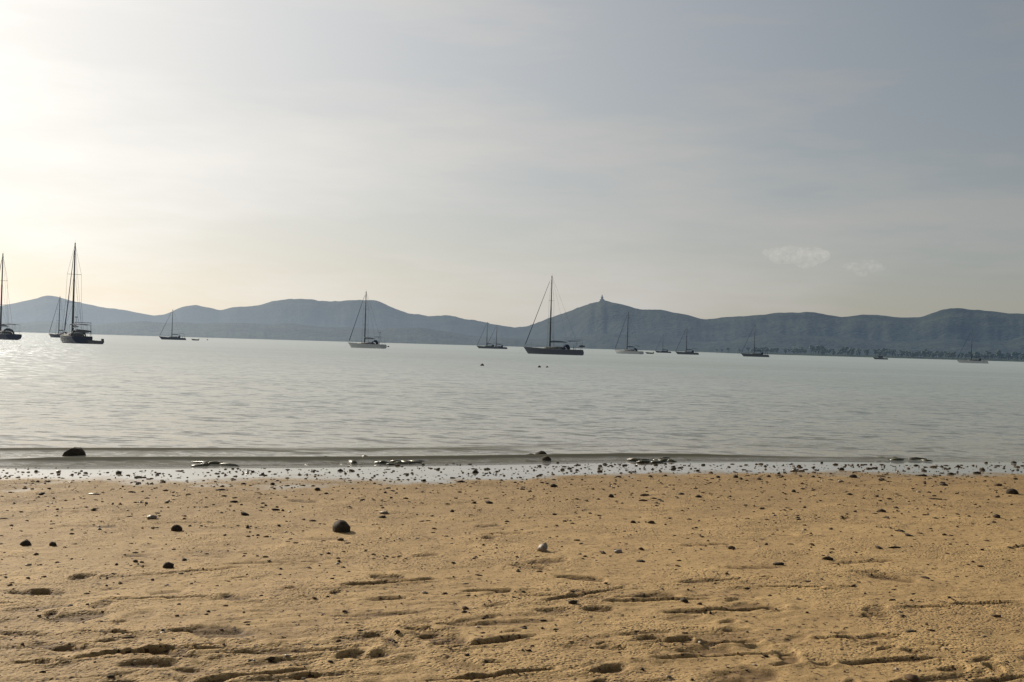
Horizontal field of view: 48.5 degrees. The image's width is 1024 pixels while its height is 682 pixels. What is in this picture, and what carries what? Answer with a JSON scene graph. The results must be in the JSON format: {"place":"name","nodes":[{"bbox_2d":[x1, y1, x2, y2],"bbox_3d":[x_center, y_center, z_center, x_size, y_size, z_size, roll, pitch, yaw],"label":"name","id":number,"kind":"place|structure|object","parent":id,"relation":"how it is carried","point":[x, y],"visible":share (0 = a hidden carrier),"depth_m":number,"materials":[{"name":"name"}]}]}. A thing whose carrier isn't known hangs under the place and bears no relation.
{"place":"outdoors","nodes":[
{"label":"outdoors","id":0,"kind":"place"},
{"bbox_2d":[0,459,1023,681],"bbox_3d":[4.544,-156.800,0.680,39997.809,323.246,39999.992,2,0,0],"label":"sand ground","id":1,"kind":"structure","parent":0,"point":[188,653],"depth_m":8.06,"materials":[{"name":"beige sand"}]},
{"bbox_2d":[0,447,1023,681],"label":"beach stones","id":2,"kind":"object","parent":1,"relation":"on","point":[340,526],"visible":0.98,"depth_m":11.36,"materials":[{"name":"grey stone"}]},
{"bbox_2d":[191,455,931,466],"bbox_3d":[1.271,1.863,17.911,12.258,0.074,1.216,2,0,-19],"label":"seaweed wrack","id":3,"kind":"object","parent":1,"relation":"on","point":[397,461],"visible":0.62,"depth_m":16.68,"materials":[{"name":"black plant"}]},
{"bbox_2d":[0,332,1023,464],"bbox_3d":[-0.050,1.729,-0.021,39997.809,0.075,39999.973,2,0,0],"label":"sea water","id":4,"kind":"structure","parent":0,"point":[120,399],"depth_m":34.06,"materials":[{"name":"grey liquid"}]},
{"bbox_2d":[0,253,21,339],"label":"yacht","id":5,"kind":"object","parent":4,"relation":"on","point":[6,334],"visible":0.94,"depth_m":239.22,"materials":[{"name":"black"}]},
{"bbox_2d":[49,301,67,337],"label":"yacht","id":6,"kind":"object","parent":4,"relation":"on","point":[55,335],"visible":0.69,"depth_m":415.41,"materials":[{"name":"grey"}]},
{"bbox_2d":[60,243,92,343],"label":"yacht","id":7,"kind":"object","parent":4,"relation":"on","point":[74,336],"visible":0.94,"depth_m":199.09,"materials":[{"name":"black"}]},
{"bbox_2d":[87,339,103,343],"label":"dinghy","id":8,"kind":"object","parent":4,"relation":"on","point":[96,341],"visible":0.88,"depth_m":195.28,"materials":[{"name":"grey rubber"}]},
{"bbox_2d":[159,311,185,339],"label":"yacht","id":9,"kind":"object","parent":4,"relation":"on","point":[173,338],"visible":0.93,"depth_m":546.96,"materials":[{"name":"grey"}]},
{"bbox_2d":[348,293,386,348],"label":"yacht","id":10,"kind":"object","parent":4,"relation":"on","point":[364,344],"visible":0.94,"depth_m":312.12,"materials":[{"name":"grey"}]},
{"bbox_2d":[477,322,498,348],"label":"yacht","id":11,"kind":"object","parent":4,"relation":"on","point":[489,347],"visible":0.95,"depth_m":602.86,"materials":[{"name":"grey"}]},
{"bbox_2d":[494,330,506,348],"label":"yacht","id":12,"kind":"object","parent":4,"relation":"on","point":[501,347],"visible":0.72,"depth_m":618.24,"materials":[{"name":"grey"}]},
{"bbox_2d":[524,276,584,354],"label":"yacht","id":13,"kind":"object","parent":4,"relation":"on","point":[557,350],"visible":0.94,"depth_m":271.50,"materials":[{"name":"grey"}]},
{"bbox_2d":[614,312,643,353],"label":"yacht","id":14,"kind":"object","parent":4,"relation":"on","point":[630,351],"visible":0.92,"depth_m":436.75,"materials":[{"name":"grey"}]},
{"bbox_2d":[656,346,670,352],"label":"yacht","id":15,"kind":"object","parent":4,"relation":"on","point":[660,351],"visible":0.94,"depth_m":817.30,"materials":[{"name":"grey"}]},
{"bbox_2d":[675,334,698,354],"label":"yacht","id":16,"kind":"object","parent":4,"relation":"on","point":[690,353],"visible":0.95,"depth_m":577.27,"materials":[{"name":"grey"}]},
{"bbox_2d":[739,325,768,356],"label":"yacht","id":17,"kind":"object","parent":4,"relation":"on","point":[754,355],"visible":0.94,"depth_m":531.85,"materials":[{"name":"grey"}]},
{"bbox_2d":[873,356,887,359],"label":"launch","id":18,"kind":"object","parent":4,"relation":"on","point":[880,357],"visible":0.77,"depth_m":721.88,"materials":[{"name":"grey"}]},
{"bbox_2d":[956,336,988,363],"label":"yacht","id":19,"kind":"object","parent":4,"relation":"on","point":[972,361],"visible":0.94,"depth_m":519.28,"materials":[{"name":"grey"}]},
{"bbox_2d":[0,0,1023,327],"label":"sky","id":20,"kind":"structure","parent":0,"point":[702,159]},
{"bbox_2d":[1,323,1023,359],"bbox_3d":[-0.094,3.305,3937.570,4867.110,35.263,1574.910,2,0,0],"label":"coastal lowland","id":21,"kind":"structure","parent":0,"point":[265,335],"depth_m":3742.28,"materials":[{"name":"grey"}]},
{"bbox_2d":[2,296,1023,341],"bbox_3d":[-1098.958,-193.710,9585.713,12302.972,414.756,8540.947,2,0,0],"label":"hills","id":22,"kind":"structure","parent":0,"point":[602,317],"depth_m":7252.49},
{"bbox_2d":[2,321,1023,356],"bbox_3d":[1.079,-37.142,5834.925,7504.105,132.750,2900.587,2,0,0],"label":"hills","id":23,"kind":"structure","parent":0,"point":[781,342],"depth_m":5344.69,"materials":[{"name":"plant"}]},
{"bbox_2d":[672,351,1023,361],"bbox_3d":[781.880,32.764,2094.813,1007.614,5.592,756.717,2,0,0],"label":"shoreline","id":24,"kind":"structure","parent":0,"point":[1011,360],"depth_m":1984.31,"materials":[{"name":"grey"}]},
{"bbox_2d":[716,345,1023,359],"bbox_3d":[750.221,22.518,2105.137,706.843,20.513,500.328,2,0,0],"label":"headland trees","id":25,"kind":"object","parent":24,"relation":"on","point":[818,349],"visible":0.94,"depth_m":2081.92,"materials":[{"name":"green plant"}]}
]}

